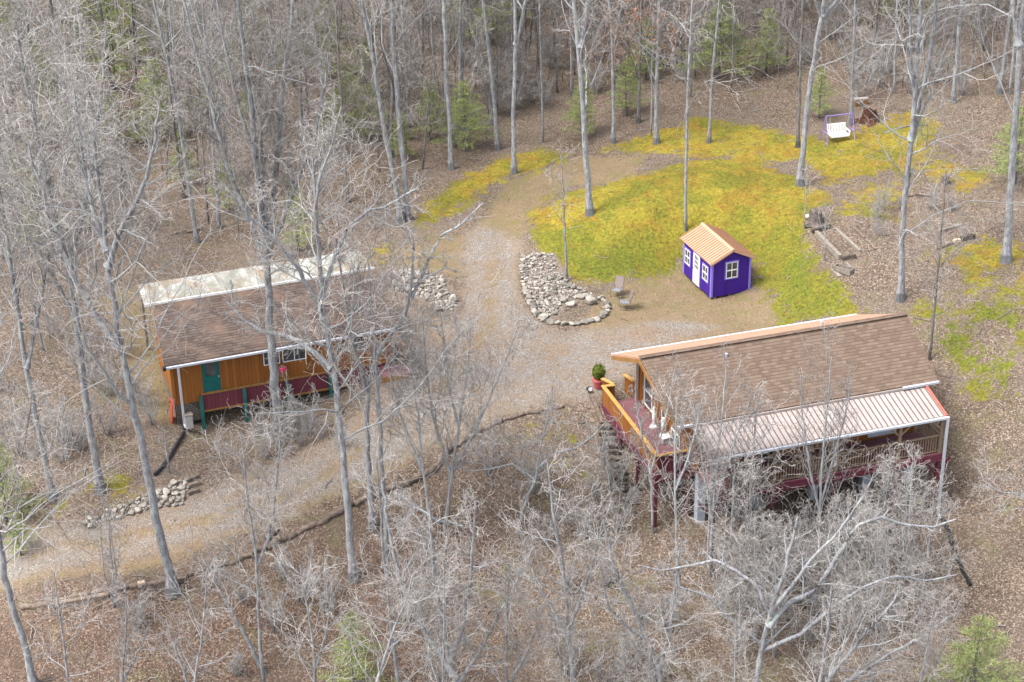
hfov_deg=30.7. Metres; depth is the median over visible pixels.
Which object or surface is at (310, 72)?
bare sapling
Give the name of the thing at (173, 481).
field stone
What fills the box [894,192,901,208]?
bare shrub
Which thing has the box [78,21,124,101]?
bare sapling
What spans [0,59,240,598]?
bare tree
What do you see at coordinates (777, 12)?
bare sapling
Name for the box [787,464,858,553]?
bare shrub
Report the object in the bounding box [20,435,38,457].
bare shrub
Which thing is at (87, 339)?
bare shrub
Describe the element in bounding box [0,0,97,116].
bare sapling
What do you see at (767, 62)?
pine tree
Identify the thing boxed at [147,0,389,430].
bare tree
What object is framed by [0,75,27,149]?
bare tree
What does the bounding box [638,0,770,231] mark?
bare tree
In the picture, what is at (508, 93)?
bare shrub
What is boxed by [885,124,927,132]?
fallen limb
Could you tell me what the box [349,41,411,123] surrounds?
young tree
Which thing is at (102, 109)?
bare sapling
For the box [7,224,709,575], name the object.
loose gravel
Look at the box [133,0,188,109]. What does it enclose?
bare tree
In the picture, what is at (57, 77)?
bare sapling
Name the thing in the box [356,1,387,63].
bare sapling
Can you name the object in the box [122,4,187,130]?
bare sapling
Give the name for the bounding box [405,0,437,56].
bare sapling
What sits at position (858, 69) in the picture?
bare shrub
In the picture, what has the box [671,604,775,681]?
bare tree
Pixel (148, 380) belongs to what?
bare shrub
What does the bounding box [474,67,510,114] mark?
bare shrub
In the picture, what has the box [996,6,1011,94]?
bare tree
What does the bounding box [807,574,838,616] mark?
bare shrub
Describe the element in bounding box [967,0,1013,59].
young tree
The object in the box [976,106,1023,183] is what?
pine tree
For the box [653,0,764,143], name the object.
bare tree
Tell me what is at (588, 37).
bare shrub
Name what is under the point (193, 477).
timber step
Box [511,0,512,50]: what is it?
bare tree
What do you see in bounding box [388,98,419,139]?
bare shrub
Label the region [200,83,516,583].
bare tree
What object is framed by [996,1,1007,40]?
bare sapling
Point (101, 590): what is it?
edge log
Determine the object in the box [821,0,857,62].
young tree
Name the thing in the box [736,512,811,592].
bare shrub
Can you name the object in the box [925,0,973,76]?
bare sapling
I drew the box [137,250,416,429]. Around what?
hillside cottage
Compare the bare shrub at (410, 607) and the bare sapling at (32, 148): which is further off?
the bare sapling at (32, 148)
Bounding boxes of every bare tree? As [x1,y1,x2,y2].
[0,0,38,155]
[0,0,63,261]
[0,0,105,236]
[0,0,114,143]
[0,0,224,494]
[0,1,43,145]
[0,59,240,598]
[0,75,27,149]
[0,82,147,502]
[0,88,60,305]
[0,117,96,350]
[0,147,57,271]
[0,281,168,681]
[0,381,65,529]
[20,0,153,273]
[22,0,115,106]
[22,535,147,681]
[27,40,164,290]
[29,0,101,77]
[45,0,114,77]
[69,487,147,604]
[83,514,129,607]
[86,0,244,243]
[90,573,163,681]
[110,0,259,228]
[114,0,126,70]
[123,0,140,116]
[124,0,276,159]
[125,0,132,50]
[130,0,214,198]
[132,0,206,132]
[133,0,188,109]
[134,0,204,125]
[142,0,234,138]
[144,556,242,681]
[147,0,263,178]
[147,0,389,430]
[155,425,175,473]
[157,0,233,130]
[164,0,257,144]
[170,408,305,681]
[186,0,301,131]
[196,533,277,676]
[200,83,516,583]
[209,1,270,90]
[227,0,314,165]
[230,0,338,130]
[243,543,379,681]
[249,0,345,158]
[250,0,353,121]
[250,0,393,202]
[255,0,352,144]
[256,0,323,110]
[262,0,324,129]
[289,2,295,86]
[294,0,364,107]
[294,196,446,575]
[301,0,380,112]
[307,0,418,223]
[309,542,463,681]
[313,0,489,220]
[316,191,482,532]
[325,420,486,681]
[347,0,433,128]
[348,466,540,681]
[361,521,498,681]
[362,333,456,537]
[365,0,474,156]
[378,0,455,113]
[395,297,547,536]
[398,0,492,134]
[403,0,438,117]
[404,0,449,107]
[438,0,480,54]
[438,538,599,681]
[440,370,616,534]
[442,0,454,170]
[447,0,505,125]
[455,14,496,151]
[457,0,465,124]
[461,0,508,98]
[473,436,641,681]
[481,0,500,150]
[484,0,543,142]
[493,0,526,173]
[498,0,599,92]
[499,0,535,62]
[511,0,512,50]
[523,0,572,65]
[524,630,613,681]
[535,0,630,216]
[543,0,683,123]
[543,139,583,278]
[551,0,643,143]
[552,491,746,681]
[568,0,572,96]
[569,0,704,144]
[597,628,698,681]
[606,349,702,533]
[631,376,737,603]
[637,0,696,135]
[637,462,959,681]
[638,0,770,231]
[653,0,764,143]
[654,0,702,70]
[662,334,764,576]
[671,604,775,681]
[675,1,686,46]
[712,1,715,74]
[748,0,832,61]
[751,0,902,186]
[774,550,957,681]
[775,308,873,581]
[778,0,781,48]
[782,0,856,125]
[792,0,803,147]
[796,0,1023,302]
[800,160,817,228]
[812,200,835,260]
[823,508,941,681]
[838,0,844,47]
[864,0,885,61]
[879,577,973,681]
[892,0,1023,264]
[893,0,897,93]
[906,163,980,360]
[941,1,948,50]
[950,1,962,103]
[959,0,1000,50]
[965,442,1023,529]
[966,0,992,78]
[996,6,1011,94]
[1008,0,1018,94]
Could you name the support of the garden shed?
on the ground at (724, 208)
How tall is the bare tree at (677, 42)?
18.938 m
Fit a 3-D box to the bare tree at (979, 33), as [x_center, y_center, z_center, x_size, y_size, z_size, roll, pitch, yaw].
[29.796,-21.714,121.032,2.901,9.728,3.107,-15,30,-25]
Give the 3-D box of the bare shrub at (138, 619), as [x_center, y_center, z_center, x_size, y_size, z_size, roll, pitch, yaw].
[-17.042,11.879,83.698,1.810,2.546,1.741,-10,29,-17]
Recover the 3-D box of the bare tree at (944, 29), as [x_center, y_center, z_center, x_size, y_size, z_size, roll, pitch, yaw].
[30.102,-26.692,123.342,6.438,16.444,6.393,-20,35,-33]
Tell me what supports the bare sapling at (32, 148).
on the ground at (724, 208)
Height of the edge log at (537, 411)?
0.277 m
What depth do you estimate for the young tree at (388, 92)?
124.62 m
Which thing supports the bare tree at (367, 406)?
on the ground at (724, 208)
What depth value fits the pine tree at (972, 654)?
82.44 m
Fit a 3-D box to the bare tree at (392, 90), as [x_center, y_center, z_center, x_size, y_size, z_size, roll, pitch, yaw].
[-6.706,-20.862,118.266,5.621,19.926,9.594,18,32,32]
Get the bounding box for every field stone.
[134,507,141,512]
[139,502,146,507]
[161,494,168,499]
[163,488,170,494]
[170,479,177,484]
[172,491,178,495]
[176,484,185,490]
[526,299,533,304]
[546,318,554,324]
[560,296,566,302]
[565,301,574,306]
[576,293,586,298]
[580,319,588,323]
[585,294,596,304]
[591,316,600,321]
[598,313,605,318]
[599,310,608,315]
[603,304,611,309]
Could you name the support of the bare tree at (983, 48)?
on the ground at (724, 208)
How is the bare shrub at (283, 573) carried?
on the ground at (724, 208)
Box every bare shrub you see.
[0,325,21,390]
[0,380,33,454]
[10,377,48,431]
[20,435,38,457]
[31,378,83,447]
[37,303,63,337]
[41,394,81,463]
[54,408,98,450]
[58,324,94,376]
[72,347,104,384]
[74,326,97,358]
[76,344,120,397]
[81,387,124,434]
[100,314,140,356]
[107,576,152,629]
[108,357,147,400]
[124,382,160,427]
[131,367,156,403]
[224,636,248,678]
[232,575,250,608]
[244,397,266,431]
[247,415,273,457]
[252,572,299,632]
[261,411,297,451]
[263,380,304,437]
[268,394,298,440]
[268,535,295,579]
[271,539,316,604]
[283,393,310,430]
[286,384,324,433]
[290,403,315,445]
[294,547,346,614]
[307,406,334,438]
[328,416,350,447]
[378,67,403,103]
[385,49,414,80]
[387,42,425,97]
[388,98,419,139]
[390,6,426,57]
[396,584,428,624]
[401,44,426,82]
[418,619,474,681]
[427,556,459,601]
[433,103,466,146]
[436,11,458,45]
[441,15,492,66]
[463,405,511,480]
[464,41,481,72]
[470,0,505,41]
[473,104,496,132]
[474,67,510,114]
[477,36,508,83]
[480,51,532,115]
[501,25,536,83]
[501,29,526,70]
[501,73,528,108]
[509,0,529,23]
[512,437,554,493]
[516,71,542,106]
[523,489,565,544]
[529,71,563,107]
[533,24,558,58]
[537,585,598,679]
[538,21,569,73]
[555,550,584,599]
[556,483,612,540]
[572,13,608,59]
[577,453,610,499]
[582,53,610,93]
[584,408,660,492]
[586,2,616,46]
[588,604,639,681]
[593,548,620,587]
[598,439,648,531]
[613,602,650,669]
[623,0,665,53]
[627,569,652,619]
[633,628,684,681]
[639,19,676,68]
[639,570,703,631]
[655,13,671,47]
[663,1,686,24]
[666,43,701,81]
[684,31,711,65]
[690,1,710,28]
[704,519,770,591]
[715,5,743,42]
[730,485,814,568]
[732,578,769,614]
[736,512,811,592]
[752,557,799,614]
[774,509,825,588]
[785,9,825,64]
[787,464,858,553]
[792,553,839,602]
[797,610,820,644]
[799,520,868,602]
[802,638,849,681]
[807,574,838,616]
[809,510,870,568]
[813,0,849,40]
[823,457,896,562]
[828,547,893,599]
[838,31,886,96]
[842,34,870,82]
[843,14,885,67]
[844,0,874,25]
[865,512,906,549]
[866,204,889,235]
[867,17,894,43]
[867,188,891,221]
[869,21,908,86]
[869,35,906,74]
[873,170,899,209]
[879,599,905,624]
[885,532,928,575]
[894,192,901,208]
[898,43,941,94]
[902,8,931,50]
[906,5,927,37]
[922,177,941,209]
[926,40,954,83]
[937,0,958,38]
[946,47,978,95]
[946,194,959,211]
[955,219,970,235]
[958,0,997,37]
[985,44,1015,87]
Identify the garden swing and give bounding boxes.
[820,113,854,145]
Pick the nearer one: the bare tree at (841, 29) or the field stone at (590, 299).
the field stone at (590, 299)
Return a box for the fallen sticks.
[1,0,1023,681]
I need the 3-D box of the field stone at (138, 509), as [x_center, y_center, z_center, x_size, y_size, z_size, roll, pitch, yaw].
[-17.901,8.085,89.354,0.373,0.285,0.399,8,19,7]
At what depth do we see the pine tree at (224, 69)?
136.13 m
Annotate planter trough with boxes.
[833,263,854,275]
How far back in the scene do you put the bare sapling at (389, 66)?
126.83 m
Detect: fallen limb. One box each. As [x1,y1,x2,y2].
[394,493,464,526]
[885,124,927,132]
[901,193,934,197]
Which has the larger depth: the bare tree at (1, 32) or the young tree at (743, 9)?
the young tree at (743, 9)
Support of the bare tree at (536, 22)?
on the ground at (724, 208)
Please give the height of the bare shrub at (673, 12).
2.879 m
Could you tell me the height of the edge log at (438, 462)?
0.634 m
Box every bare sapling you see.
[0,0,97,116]
[0,3,47,133]
[0,53,51,190]
[0,62,29,139]
[10,73,79,206]
[13,105,52,190]
[19,0,79,62]
[22,0,76,62]
[30,3,118,183]
[30,21,69,86]
[36,42,94,147]
[46,7,96,57]
[55,94,143,231]
[71,70,122,142]
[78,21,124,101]
[79,61,110,150]
[98,91,139,229]
[98,160,117,223]
[100,118,135,180]
[106,1,143,58]
[113,45,140,104]
[121,14,250,222]
[122,0,164,64]
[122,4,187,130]
[127,0,199,79]
[127,7,179,112]
[127,135,162,187]
[129,84,162,169]
[138,22,206,180]
[142,26,215,177]
[180,108,239,233]
[205,94,249,175]
[212,0,272,80]
[223,0,285,52]
[229,0,278,68]
[231,2,285,94]
[251,18,277,72]
[272,0,355,145]
[295,104,359,222]
[296,0,344,78]
[307,37,321,100]
[326,18,373,92]
[333,0,357,54]
[340,87,371,144]
[341,0,369,52]
[352,6,439,150]
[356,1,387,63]
[366,2,389,56]
[375,33,419,114]
[381,29,440,132]
[383,29,463,168]
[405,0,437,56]
[466,0,509,95]
[469,1,528,107]
[485,11,530,96]
[496,9,539,92]
[528,0,556,50]
[529,0,572,45]
[537,0,590,81]
[554,0,622,74]
[556,0,613,74]
[592,1,624,45]
[596,0,642,58]
[608,0,699,76]
[666,0,742,96]
[712,0,774,92]
[742,41,764,82]
[754,0,812,32]
[760,0,797,62]
[768,26,794,89]
[793,0,824,38]
[871,0,922,86]
[880,0,906,52]
[897,0,947,68]
[914,26,938,71]
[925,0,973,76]
[943,2,981,41]
[960,6,1008,65]
[961,0,997,70]
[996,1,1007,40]
[1001,0,1011,43]
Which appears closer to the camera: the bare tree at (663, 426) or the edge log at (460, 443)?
the bare tree at (663, 426)
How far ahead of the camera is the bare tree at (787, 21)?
127.52 m
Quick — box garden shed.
[680,222,755,298]
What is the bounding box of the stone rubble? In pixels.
[84,252,592,527]
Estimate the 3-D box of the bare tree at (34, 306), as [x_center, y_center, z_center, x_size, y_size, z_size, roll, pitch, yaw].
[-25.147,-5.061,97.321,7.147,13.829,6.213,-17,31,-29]
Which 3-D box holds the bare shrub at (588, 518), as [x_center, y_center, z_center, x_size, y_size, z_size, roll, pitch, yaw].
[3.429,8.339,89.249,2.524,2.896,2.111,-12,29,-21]
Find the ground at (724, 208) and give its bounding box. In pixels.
[0,0,1023,681]
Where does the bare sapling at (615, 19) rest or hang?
on the ground at (724, 208)
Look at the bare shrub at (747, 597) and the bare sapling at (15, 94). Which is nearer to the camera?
the bare shrub at (747, 597)
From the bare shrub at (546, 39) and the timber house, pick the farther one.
the bare shrub at (546, 39)
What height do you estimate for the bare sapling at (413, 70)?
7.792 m
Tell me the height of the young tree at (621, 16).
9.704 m
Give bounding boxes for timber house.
[600,312,950,564]
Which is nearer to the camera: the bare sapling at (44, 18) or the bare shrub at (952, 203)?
the bare shrub at (952, 203)
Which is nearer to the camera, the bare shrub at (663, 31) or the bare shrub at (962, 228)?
the bare shrub at (962, 228)
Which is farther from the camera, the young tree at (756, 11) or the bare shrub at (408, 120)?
the young tree at (756, 11)
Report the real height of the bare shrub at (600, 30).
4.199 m
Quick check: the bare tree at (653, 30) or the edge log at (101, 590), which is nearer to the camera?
the edge log at (101, 590)
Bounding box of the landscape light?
[586,386,591,392]
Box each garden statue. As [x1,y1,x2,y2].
[650,406,655,428]
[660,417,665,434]
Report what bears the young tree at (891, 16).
on the ground at (724, 208)
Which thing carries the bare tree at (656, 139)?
on the ground at (724, 208)
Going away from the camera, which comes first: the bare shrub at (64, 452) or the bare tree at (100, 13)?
the bare shrub at (64, 452)
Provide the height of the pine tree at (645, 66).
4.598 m
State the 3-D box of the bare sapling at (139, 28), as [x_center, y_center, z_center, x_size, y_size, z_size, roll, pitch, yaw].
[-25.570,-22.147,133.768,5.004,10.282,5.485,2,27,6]
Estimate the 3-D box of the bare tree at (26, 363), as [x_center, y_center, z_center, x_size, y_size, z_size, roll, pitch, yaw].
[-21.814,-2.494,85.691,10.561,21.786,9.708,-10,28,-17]
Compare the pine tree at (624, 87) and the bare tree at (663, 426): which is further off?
the pine tree at (624, 87)
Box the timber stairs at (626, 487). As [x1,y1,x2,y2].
[597,424,638,503]
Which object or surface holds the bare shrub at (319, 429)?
on the ground at (724, 208)
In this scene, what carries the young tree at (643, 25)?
on the ground at (724, 208)
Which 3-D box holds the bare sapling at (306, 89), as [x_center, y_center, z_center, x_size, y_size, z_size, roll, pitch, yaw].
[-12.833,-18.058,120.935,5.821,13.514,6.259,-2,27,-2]
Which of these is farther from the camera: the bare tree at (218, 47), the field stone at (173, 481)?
the bare tree at (218, 47)
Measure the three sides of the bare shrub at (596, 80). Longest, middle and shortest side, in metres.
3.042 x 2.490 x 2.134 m
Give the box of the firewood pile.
[854,108,876,126]
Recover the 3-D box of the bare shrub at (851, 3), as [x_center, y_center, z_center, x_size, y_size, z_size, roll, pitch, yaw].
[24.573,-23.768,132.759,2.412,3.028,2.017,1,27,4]
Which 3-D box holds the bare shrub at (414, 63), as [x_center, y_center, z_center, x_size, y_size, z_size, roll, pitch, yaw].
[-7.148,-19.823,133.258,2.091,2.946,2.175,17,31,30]
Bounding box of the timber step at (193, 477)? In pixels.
[188,474,198,481]
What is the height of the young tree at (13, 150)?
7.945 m
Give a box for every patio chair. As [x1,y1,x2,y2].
[610,275,624,297]
[619,288,634,310]
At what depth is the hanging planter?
96.05 m
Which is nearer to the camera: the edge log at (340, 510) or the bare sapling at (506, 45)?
the edge log at (340, 510)
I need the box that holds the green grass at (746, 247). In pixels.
[459,128,1021,471]
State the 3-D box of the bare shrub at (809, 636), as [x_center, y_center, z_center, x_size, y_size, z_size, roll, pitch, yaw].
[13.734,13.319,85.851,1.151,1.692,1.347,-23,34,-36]
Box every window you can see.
[263,352,279,365]
[282,349,306,361]
[348,336,366,350]
[644,375,652,412]
[671,427,679,448]
[684,246,690,267]
[702,262,708,283]
[724,260,738,279]
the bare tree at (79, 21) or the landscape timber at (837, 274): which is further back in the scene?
the bare tree at (79, 21)
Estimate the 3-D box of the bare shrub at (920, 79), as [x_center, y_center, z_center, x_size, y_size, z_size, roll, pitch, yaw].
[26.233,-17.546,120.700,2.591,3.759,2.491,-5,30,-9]
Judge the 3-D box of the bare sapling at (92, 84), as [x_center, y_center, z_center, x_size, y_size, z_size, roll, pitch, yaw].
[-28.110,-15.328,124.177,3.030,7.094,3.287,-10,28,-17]
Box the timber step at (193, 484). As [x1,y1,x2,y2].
[187,480,200,487]
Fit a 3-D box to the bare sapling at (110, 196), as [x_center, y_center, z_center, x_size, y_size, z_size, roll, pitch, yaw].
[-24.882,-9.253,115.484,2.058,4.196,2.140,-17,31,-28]
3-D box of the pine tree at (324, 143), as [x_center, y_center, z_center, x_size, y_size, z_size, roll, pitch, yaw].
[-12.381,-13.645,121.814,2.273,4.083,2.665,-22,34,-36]
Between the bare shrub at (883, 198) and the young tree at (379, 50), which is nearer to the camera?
the bare shrub at (883, 198)
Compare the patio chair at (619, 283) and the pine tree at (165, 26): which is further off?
the pine tree at (165, 26)
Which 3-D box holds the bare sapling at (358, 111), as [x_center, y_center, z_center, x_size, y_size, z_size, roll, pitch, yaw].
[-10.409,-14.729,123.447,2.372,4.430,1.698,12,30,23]
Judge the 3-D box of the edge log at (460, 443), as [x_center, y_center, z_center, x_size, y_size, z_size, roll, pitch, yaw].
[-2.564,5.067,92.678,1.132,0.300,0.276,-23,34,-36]
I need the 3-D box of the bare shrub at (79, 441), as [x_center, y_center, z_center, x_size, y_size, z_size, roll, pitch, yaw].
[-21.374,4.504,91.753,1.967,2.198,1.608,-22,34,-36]
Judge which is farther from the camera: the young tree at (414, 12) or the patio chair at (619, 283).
the young tree at (414, 12)
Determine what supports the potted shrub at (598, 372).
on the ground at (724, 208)
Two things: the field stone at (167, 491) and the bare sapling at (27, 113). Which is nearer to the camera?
the field stone at (167, 491)
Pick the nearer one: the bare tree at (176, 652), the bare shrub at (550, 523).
the bare tree at (176, 652)
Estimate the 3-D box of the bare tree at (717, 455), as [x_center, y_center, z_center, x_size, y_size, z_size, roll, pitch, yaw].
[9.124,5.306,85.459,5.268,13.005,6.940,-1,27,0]
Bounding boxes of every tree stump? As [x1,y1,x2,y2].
[802,208,823,227]
[873,114,879,123]
[940,174,949,187]
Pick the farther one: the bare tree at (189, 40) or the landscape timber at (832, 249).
the bare tree at (189, 40)
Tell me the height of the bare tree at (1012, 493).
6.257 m
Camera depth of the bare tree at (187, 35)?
119.52 m
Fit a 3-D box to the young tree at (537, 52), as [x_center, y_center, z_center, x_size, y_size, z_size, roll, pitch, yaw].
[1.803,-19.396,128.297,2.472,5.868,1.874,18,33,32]
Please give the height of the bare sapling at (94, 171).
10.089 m
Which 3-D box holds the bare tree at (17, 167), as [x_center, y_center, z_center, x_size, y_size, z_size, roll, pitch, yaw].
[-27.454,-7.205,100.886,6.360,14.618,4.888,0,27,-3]
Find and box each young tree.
[0,112,43,202]
[136,2,166,78]
[166,44,208,148]
[174,1,239,89]
[196,1,236,66]
[258,13,327,124]
[320,2,396,171]
[330,0,357,47]
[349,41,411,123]
[351,66,406,185]
[372,23,411,131]
[382,1,415,75]
[388,0,429,52]
[407,13,470,94]
[417,8,501,103]
[429,1,479,69]
[439,0,489,88]
[519,19,553,93]
[533,0,583,91]
[558,0,585,48]
[565,0,629,74]
[587,0,644,61]
[596,0,632,48]
[603,17,638,88]
[629,0,656,65]
[645,0,676,42]
[667,0,712,37]
[669,0,744,76]
[669,446,796,617]
[686,0,717,55]
[687,381,805,572]
[692,522,785,658]
[696,497,811,636]
[710,0,779,55]
[720,513,819,657]
[726,0,767,69]
[727,0,752,35]
[736,0,782,47]
[738,0,789,31]
[742,0,822,75]
[751,489,911,642]
[781,0,805,22]
[791,1,810,26]
[816,499,913,632]
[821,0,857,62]
[835,0,873,74]
[846,440,955,600]
[847,440,927,579]
[878,0,907,51]
[882,479,978,634]
[924,0,955,64]
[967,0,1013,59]
[980,1,1020,53]
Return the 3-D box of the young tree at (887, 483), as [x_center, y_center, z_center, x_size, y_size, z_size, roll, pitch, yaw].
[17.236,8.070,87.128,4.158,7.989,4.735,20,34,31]
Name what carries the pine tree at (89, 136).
on the ground at (724, 208)
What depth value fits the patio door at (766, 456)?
89.75 m
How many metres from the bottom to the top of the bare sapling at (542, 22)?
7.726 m
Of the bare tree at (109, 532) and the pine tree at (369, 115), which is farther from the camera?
the pine tree at (369, 115)
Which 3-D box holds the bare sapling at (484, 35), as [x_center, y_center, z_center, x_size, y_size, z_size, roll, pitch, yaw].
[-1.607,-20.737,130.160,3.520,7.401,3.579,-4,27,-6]
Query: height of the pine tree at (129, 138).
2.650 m
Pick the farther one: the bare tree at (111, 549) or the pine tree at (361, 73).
the pine tree at (361, 73)
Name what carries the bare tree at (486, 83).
on the ground at (724, 208)
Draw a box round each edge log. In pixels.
[20,600,51,609]
[50,592,109,609]
[54,590,90,600]
[90,585,127,594]
[128,578,158,589]
[139,575,186,589]
[181,565,208,577]
[213,558,238,566]
[237,545,266,560]
[267,531,297,550]
[296,517,327,534]
[323,500,354,519]
[353,489,385,506]
[385,477,412,491]
[410,466,436,481]
[433,445,453,468]
[452,437,468,447]
[482,417,502,429]
[502,411,524,421]
[524,408,543,414]
[544,403,563,410]
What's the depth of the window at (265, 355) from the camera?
95.89 m
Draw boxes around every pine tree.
[0,0,41,58]
[0,117,35,189]
[0,439,38,525]
[3,511,39,555]
[10,178,58,251]
[17,37,49,76]
[22,51,105,135]
[53,0,74,20]
[57,0,122,41]
[61,24,92,55]
[61,97,123,167]
[74,0,145,89]
[100,95,125,137]
[105,90,127,116]
[108,0,166,63]
[114,56,203,139]
[122,109,152,143]
[126,0,212,56]
[166,129,202,186]
[191,70,227,108]
[206,155,248,212]
[212,40,252,82]
[233,0,270,58]
[236,86,256,118]
[275,39,290,66]
[279,188,320,250]
[294,1,360,77]
[305,105,339,157]
[317,608,397,681]
[321,68,379,139]
[346,36,386,92]
[350,81,396,143]
[384,111,415,156]
[409,76,452,139]
[431,79,504,150]
[437,0,529,47]
[561,74,597,139]
[607,55,654,115]
[625,17,666,79]
[673,0,768,79]
[747,4,792,74]
[801,66,838,117]
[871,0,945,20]
[911,612,1023,681]
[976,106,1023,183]
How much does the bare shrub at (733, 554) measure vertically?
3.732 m
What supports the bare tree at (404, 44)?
on the ground at (724, 208)
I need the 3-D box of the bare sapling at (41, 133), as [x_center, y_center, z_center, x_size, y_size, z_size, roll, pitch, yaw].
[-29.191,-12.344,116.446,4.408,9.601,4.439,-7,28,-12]
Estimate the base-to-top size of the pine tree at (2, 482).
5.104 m
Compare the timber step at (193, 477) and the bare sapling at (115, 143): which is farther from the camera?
the bare sapling at (115, 143)
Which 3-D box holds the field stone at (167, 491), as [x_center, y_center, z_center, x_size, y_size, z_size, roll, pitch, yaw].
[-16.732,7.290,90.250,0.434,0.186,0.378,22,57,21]
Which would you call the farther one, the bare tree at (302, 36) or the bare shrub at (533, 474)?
the bare tree at (302, 36)
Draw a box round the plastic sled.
[169,398,172,423]
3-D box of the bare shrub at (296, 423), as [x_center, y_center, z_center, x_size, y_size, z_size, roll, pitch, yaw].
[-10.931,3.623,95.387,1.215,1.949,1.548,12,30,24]
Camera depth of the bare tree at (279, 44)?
123.92 m
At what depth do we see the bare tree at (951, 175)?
94.44 m
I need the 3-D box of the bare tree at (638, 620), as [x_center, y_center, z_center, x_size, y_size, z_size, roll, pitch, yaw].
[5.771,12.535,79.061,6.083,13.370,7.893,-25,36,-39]
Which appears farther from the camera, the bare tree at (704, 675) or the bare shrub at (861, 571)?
the bare shrub at (861, 571)
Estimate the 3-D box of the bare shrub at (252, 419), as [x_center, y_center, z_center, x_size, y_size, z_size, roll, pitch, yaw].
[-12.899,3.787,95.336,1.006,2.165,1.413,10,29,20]
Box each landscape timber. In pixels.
[589,394,598,408]
[594,407,603,423]
[811,224,831,233]
[815,230,841,259]
[831,269,840,277]
[836,229,861,251]
[842,254,855,260]
[852,226,865,238]
[865,238,876,249]
[914,316,930,321]
[937,242,952,249]
[939,223,960,231]
[960,233,974,241]
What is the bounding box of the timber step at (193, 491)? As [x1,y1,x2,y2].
[187,488,199,495]
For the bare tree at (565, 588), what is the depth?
79.86 m
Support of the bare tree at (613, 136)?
on the ground at (724, 208)
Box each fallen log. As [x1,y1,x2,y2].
[169,228,202,235]
[264,529,279,539]
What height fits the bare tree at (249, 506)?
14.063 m
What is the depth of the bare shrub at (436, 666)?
83.16 m
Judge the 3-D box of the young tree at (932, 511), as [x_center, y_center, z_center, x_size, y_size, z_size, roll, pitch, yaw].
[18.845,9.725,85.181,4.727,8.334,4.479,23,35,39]
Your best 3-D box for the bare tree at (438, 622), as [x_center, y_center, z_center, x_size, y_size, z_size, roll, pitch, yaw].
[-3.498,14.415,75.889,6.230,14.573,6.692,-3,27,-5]
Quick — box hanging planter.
[278,358,288,377]
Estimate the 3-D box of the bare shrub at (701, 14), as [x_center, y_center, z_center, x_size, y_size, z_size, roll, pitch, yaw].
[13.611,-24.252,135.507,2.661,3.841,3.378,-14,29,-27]
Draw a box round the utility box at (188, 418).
[184,412,193,428]
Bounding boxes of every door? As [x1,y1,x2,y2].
[201,361,220,391]
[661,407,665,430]
[692,252,699,286]
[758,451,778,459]
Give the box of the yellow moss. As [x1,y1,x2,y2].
[66,114,1013,504]
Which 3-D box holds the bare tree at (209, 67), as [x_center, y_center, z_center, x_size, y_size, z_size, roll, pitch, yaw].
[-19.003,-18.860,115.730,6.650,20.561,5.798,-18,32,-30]
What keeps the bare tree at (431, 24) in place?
on the ground at (724, 208)
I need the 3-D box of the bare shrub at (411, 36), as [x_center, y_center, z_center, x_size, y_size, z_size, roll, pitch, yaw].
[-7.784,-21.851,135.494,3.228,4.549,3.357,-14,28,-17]
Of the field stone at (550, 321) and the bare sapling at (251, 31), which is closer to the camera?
the field stone at (550, 321)
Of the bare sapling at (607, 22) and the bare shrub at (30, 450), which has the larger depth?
the bare sapling at (607, 22)
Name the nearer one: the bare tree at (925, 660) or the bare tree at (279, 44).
the bare tree at (925, 660)
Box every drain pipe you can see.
[153,425,185,475]
[940,512,972,586]
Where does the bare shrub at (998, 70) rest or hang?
on the ground at (724, 208)
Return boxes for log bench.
[854,97,868,106]
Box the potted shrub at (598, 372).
[591,363,606,388]
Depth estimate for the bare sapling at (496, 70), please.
126.50 m
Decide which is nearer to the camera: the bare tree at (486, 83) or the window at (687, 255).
the window at (687, 255)
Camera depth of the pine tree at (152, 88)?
125.92 m
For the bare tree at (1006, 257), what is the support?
on the ground at (724, 208)
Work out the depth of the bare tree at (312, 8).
118.47 m
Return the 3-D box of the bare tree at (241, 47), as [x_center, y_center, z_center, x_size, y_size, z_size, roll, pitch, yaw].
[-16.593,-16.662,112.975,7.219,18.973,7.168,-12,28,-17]
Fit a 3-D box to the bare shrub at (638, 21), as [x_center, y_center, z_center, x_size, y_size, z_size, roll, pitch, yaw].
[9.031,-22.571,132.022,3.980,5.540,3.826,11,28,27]
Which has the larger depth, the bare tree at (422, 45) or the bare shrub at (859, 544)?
the bare tree at (422, 45)
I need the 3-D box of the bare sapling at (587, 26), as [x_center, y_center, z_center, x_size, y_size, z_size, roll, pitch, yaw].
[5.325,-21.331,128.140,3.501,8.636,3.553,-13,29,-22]
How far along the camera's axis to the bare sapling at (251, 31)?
134.01 m
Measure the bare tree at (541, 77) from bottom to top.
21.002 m
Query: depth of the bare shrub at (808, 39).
127.20 m
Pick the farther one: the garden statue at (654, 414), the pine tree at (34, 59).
the pine tree at (34, 59)
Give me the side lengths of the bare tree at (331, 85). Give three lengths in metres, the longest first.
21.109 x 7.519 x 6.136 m
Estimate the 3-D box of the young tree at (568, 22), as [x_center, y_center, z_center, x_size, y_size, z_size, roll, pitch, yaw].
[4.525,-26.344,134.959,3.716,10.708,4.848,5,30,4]
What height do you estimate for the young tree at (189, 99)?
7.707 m
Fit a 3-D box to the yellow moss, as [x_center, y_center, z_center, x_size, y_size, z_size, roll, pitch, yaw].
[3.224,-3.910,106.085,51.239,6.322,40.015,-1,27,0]
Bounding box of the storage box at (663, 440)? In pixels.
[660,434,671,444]
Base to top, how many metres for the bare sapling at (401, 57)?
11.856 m
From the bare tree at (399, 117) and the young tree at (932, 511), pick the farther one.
the bare tree at (399, 117)

